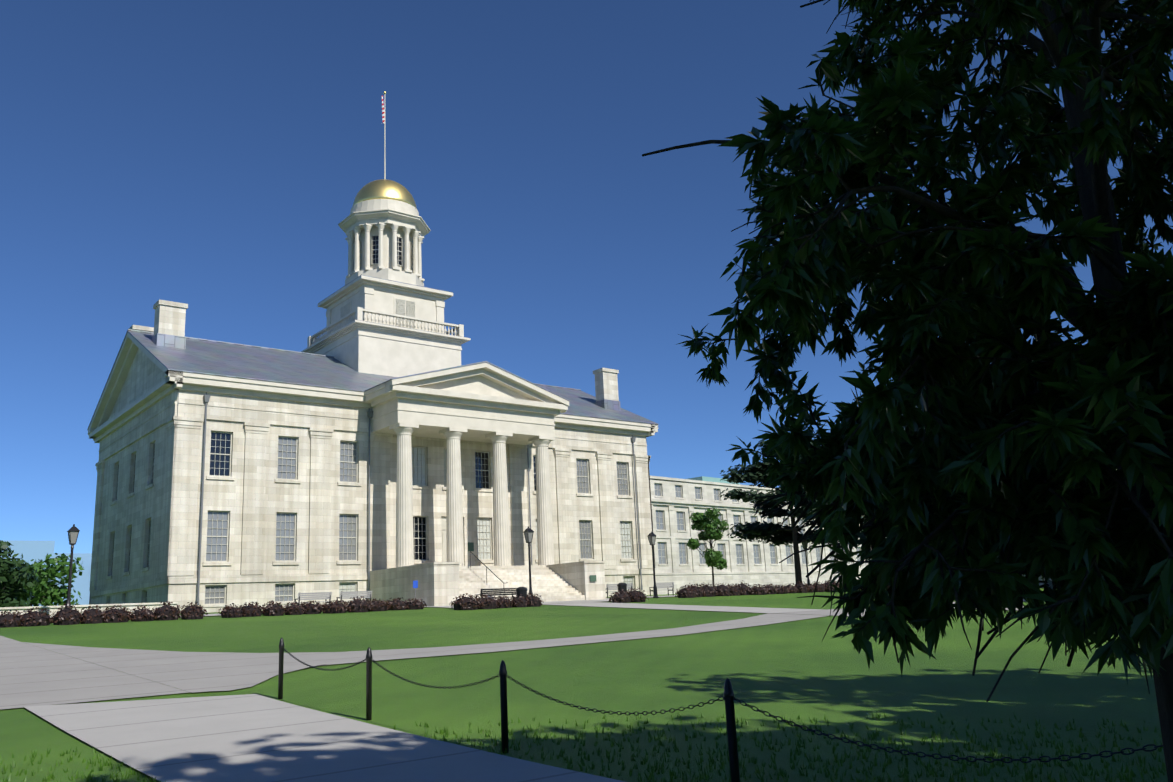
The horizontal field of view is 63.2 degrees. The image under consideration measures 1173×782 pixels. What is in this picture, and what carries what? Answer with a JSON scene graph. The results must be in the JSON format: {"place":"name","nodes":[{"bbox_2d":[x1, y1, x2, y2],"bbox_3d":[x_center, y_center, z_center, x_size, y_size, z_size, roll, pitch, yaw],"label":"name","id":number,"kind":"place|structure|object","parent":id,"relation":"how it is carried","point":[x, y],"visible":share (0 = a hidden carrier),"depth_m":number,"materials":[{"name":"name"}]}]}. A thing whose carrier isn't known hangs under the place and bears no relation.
{"place":"outdoors","nodes":[
{"label":"outdoors","id":0,"kind":"place"},
{"bbox_2d":[1,540,91,605],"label":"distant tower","id":1,"kind":"structure","parent":0,"point":[34,550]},
{"bbox_2d":[89,235,655,612],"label":"building walls","id":2,"kind":"structure","parent":0,"point":[252,495],"depth_m":60.32,"materials":[{"name":"beige stone"}]},
{"bbox_2d":[112,236,535,598],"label":"windows","id":3,"kind":"structure","parent":2,"relation":"in","point":[215,458],"depth_m":63.47,"materials":[{"name":"black glass"}]},
{"bbox_2d":[87,275,658,429],"bbox_3d":[-14.304,-2.667,73.523,38.280,10.460,23.760,8,-17,-38],"label":"roof","id":4,"kind":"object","parent":2,"relation":"on","point":[194,355],"visible":0.31,"depth_m":63.72,"materials":[{"name":"grey metal"}]},
{"bbox_2d":[88,94,657,566],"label":"old capitol trim","id":5,"kind":"structure","parent":2,"relation":"attached to","point":[498,408],"depth_m":65.78,"materials":[{"name":"white paint"}]},
{"bbox_2d":[353,91,416,208],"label":"dome","id":6,"kind":"structure","parent":5,"relation":"on","point":[384,189],"depth_m":75.75,"materials":[{"name":"gold metal"}]},
{"bbox_2d":[205,437,627,603],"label":"window blinds","id":7,"kind":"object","parent":2,"relation":"in","point":[346,450],"depth_m":58.83,"materials":[{"name":"grey fabric"}]},
{"bbox_2d":[197,392,642,604],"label":"downspouts","id":8,"kind":"object","parent":2,"relation":"attached to","point":[206,397],"visible":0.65,"depth_m":60.80,"materials":[{"name":"beige metal"}]},
{"bbox_2d":[339,447,632,598],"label":"window blinds","id":9,"kind":"object","parent":2,"relation":"in","point":[417,481],"visible":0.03,"depth_m":66.36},
{"bbox_2d":[468,542,595,581],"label":"old capitol plaques","id":10,"kind":"object","parent":2,"relation":"attached to","point":[471,548],"visible":0.93,"depth_m":65.38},
{"bbox_2d":[382,95,384,122],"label":"flag","id":11,"kind":"object","parent":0,"point":[383,109],"visible":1,"depth_m":79.35,"materials":[{"name":"multicoloured fabric"}]},
{"bbox_2d":[24,595,864,781],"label":"walkway","id":12,"kind":"structure","parent":0,"point":[245,738],"depth_m":11.52,"materials":[{"name":"grey concrete"}]},
{"bbox_2d":[294,592,331,605],"bbox_3d":[-14.818,11.390,51.611,1.900,0.950,0.650,8,-17,-38],"label":"bench","id":13,"kind":"object","parent":12,"relation":"on","point":[318,595],"visible":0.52,"depth_m":51.51,"materials":[{"name":"black paint"}]},
{"bbox_2d":[605,583,632,597],"bbox_3d":[2.160,13.547,64.599,1.900,0.950,0.650,2,-14,-19],"label":"bench","id":14,"kind":"object","parent":12,"relation":"on","point":[630,585],"visible":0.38,"depth_m":64.27,"materials":[{"name":"black paint"}]},
{"bbox_2d":[617,582,626,593],"bbox_3d":[2.366,13.156,62.820,0.660,1.040,0.634,8,-17,-38],"label":"litter bin","id":15,"kind":"object","parent":12,"relation":"on","point":[622,585],"visible":0.54,"depth_m":62.62,"materials":[{"name":"black metal"}]},
{"bbox_2d":[649,582,673,595],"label":"bench","id":16,"kind":"object","parent":12,"relation":"on","point":[665,584],"visible":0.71,"depth_m":67.38,"materials":[{"name":"black paint"}]},
{"bbox_2d":[470,551,507,595],"bbox_3d":[-6.006,11.246,58.322,0.050,3.169,4.120,8,-17,-38],"label":"handrail","id":17,"kind":"object","parent":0,"point":[486,569],"visible":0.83,"depth_m":58.49,"materials":[{"name":"beige metal"}]},
{"bbox_2d":[0,599,1025,708],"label":"walkway","id":18,"kind":"structure","parent":0,"point":[31,674],"depth_m":22.23,"materials":[{"name":"grey concrete"}]},
{"bbox_2d":[0,588,1167,781],"bbox_3d":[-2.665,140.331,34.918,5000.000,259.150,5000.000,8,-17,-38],"label":"lawn ground","id":19,"kind":"structure","parent":0,"point":[793,670],"depth_m":16.36,"materials":[{"name":"green plant"}]},
{"bbox_2d":[0,540,41,606],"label":"tree","id":20,"kind":"object","parent":19,"relation":"on","point":[15,581],"visible":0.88,"depth_m":119.36,"materials":[{"name":"green plant"}]},
{"bbox_2d":[0,553,83,606],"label":"slope tree","id":21,"kind":"object","parent":19,"relation":"on","point":[47,591],"visible":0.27,"depth_m":140.37,"materials":[{"name":"green plant"}]},
{"bbox_2d":[65,524,79,607],"bbox_3d":[-23.902,8.419,44.147,0.480,4.500,0.480,8,-17,-38],"label":"lamp post","id":22,"kind":"object","parent":19,"relation":"on","point":[73,532],"visible":0.77,"depth_m":44.30,"materials":[{"name":"black metal"}]},
{"bbox_2d":[0,602,177,616],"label":"stone wall","id":23,"kind":"structure","parent":19,"relation":"on","point":[130,606],"depth_m":48.02,"materials":[{"name":"stone"}]},
{"bbox_2d":[336,591,371,602],"bbox_3d":[-12.949,11.638,53.096,1.900,0.950,0.650,8,-17,-38],"label":"bench","id":24,"kind":"object","parent":19,"relation":"on","point":[349,595],"visible":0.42,"depth_m":52.84,"materials":[{"name":"black paint"}]},
{"bbox_2d":[413,580,417,597],"bbox_3d":[-9.343,11.163,52.031,0.300,1.600,0.052,8,-17,-38],"label":"sign post","id":25,"kind":"object","parent":19,"relation":"on","point":[415,584],"visible":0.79,"depth_m":52.12,"materials":[{"name":"blue metal"}]},
{"bbox_2d":[0,579,888,627],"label":"barberry hedges","id":26,"kind":"object","parent":19,"relation":"on","point":[68,615],"visible":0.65,"depth_m":47.18,"materials":[{"name":"purple"}]},
{"bbox_2d":[476,588,515,598],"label":"bench steps","id":27,"kind":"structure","parent":19,"relation":"on","point":[496,591],"depth_m":53.37,"materials":[{"name":"black paint"}]},
{"bbox_2d":[516,587,527,597],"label":"trash can","id":28,"kind":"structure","parent":19,"relation":"on","point":[521,590],"depth_m":52.48,"materials":[{"name":"black paint"}]},
{"bbox_2d":[524,526,533,593],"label":"lamp post","id":29,"kind":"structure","parent":19,"relation":"on","point":[528,533],"depth_m":54.08,"materials":[{"name":"black metal"}]},
{"bbox_2d":[648,531,658,597],"bbox_3d":[4.503,11.650,63.938,0.480,4.500,0.480,8,-17,-38],"label":"lamp post","id":30,"kind":"object","parent":19,"relation":"on","point":[651,537],"visible":0.96,"depth_m":63.99,"materials":[{"name":"black metal"}]},
{"bbox_2d":[686,507,728,587],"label":"young maple tree","id":31,"kind":"object","parent":19,"relation":"on","point":[711,525],"visible":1,"depth_m":74.05,"materials":[{"name":"green plant"}]},
{"bbox_2d":[278,637,1162,781],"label":"chain fence posts","id":32,"kind":"object","parent":19,"relation":"on","point":[728,696],"visible":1,"depth_m":8.17,"materials":[{"name":"black metal"}]},
{"bbox_2d":[650,476,867,594],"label":"hall walls","id":33,"kind":"structure","parent":19,"relation":"on","point":[668,503],"depth_m":138.34,"materials":[{"name":"beige stone"}]},
{"bbox_2d":[688,476,739,484],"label":"rooftop structure","id":34,"kind":"object","parent":33,"relation":"on","point":[709,479],"visible":0.04,"depth_m":149.88,"materials":[{"name":"teal metal"}]},
{"bbox_2d":[654,484,870,563],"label":"windows","id":35,"kind":"structure","parent":33,"relation":"in","point":[661,546],"depth_m":137.61,"materials":[{"name":"grey glass"}]},
{"bbox_2d":[719,439,862,583],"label":"pine tree","id":36,"kind":"object","parent":19,"relation":"on","point":[786,535],"visible":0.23,"depth_m":84.74,"materials":[{"name":"green plant"}]},
{"bbox_2d":[801,541,809,585],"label":"lamp post","id":37,"kind":"object","parent":19,"relation":"on","point":[804,544],"visible":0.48,"depth_m":85.36,"materials":[{"name":"black metal"}]},
{"bbox_2d":[642,0,1172,781],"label":"tree","id":38,"kind":"object","parent":19,"relation":"on","point":[982,482],"visible":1,"depth_m":3.41,"materials":[{"name":"green plant"}]},
{"bbox_2d":[904,406,1051,587],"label":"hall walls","id":39,"kind":"structure","parent":19,"relation":"on","point":[1024,574],"depth_m":75.61,"materials":[{"name":"beige stone"}]},
{"bbox_2d":[0,0,1172,552],"label":"sky","id":40,"kind":"structure","parent":0,"point":[208,156],"materials":[{"name":"blue"}]}
]}

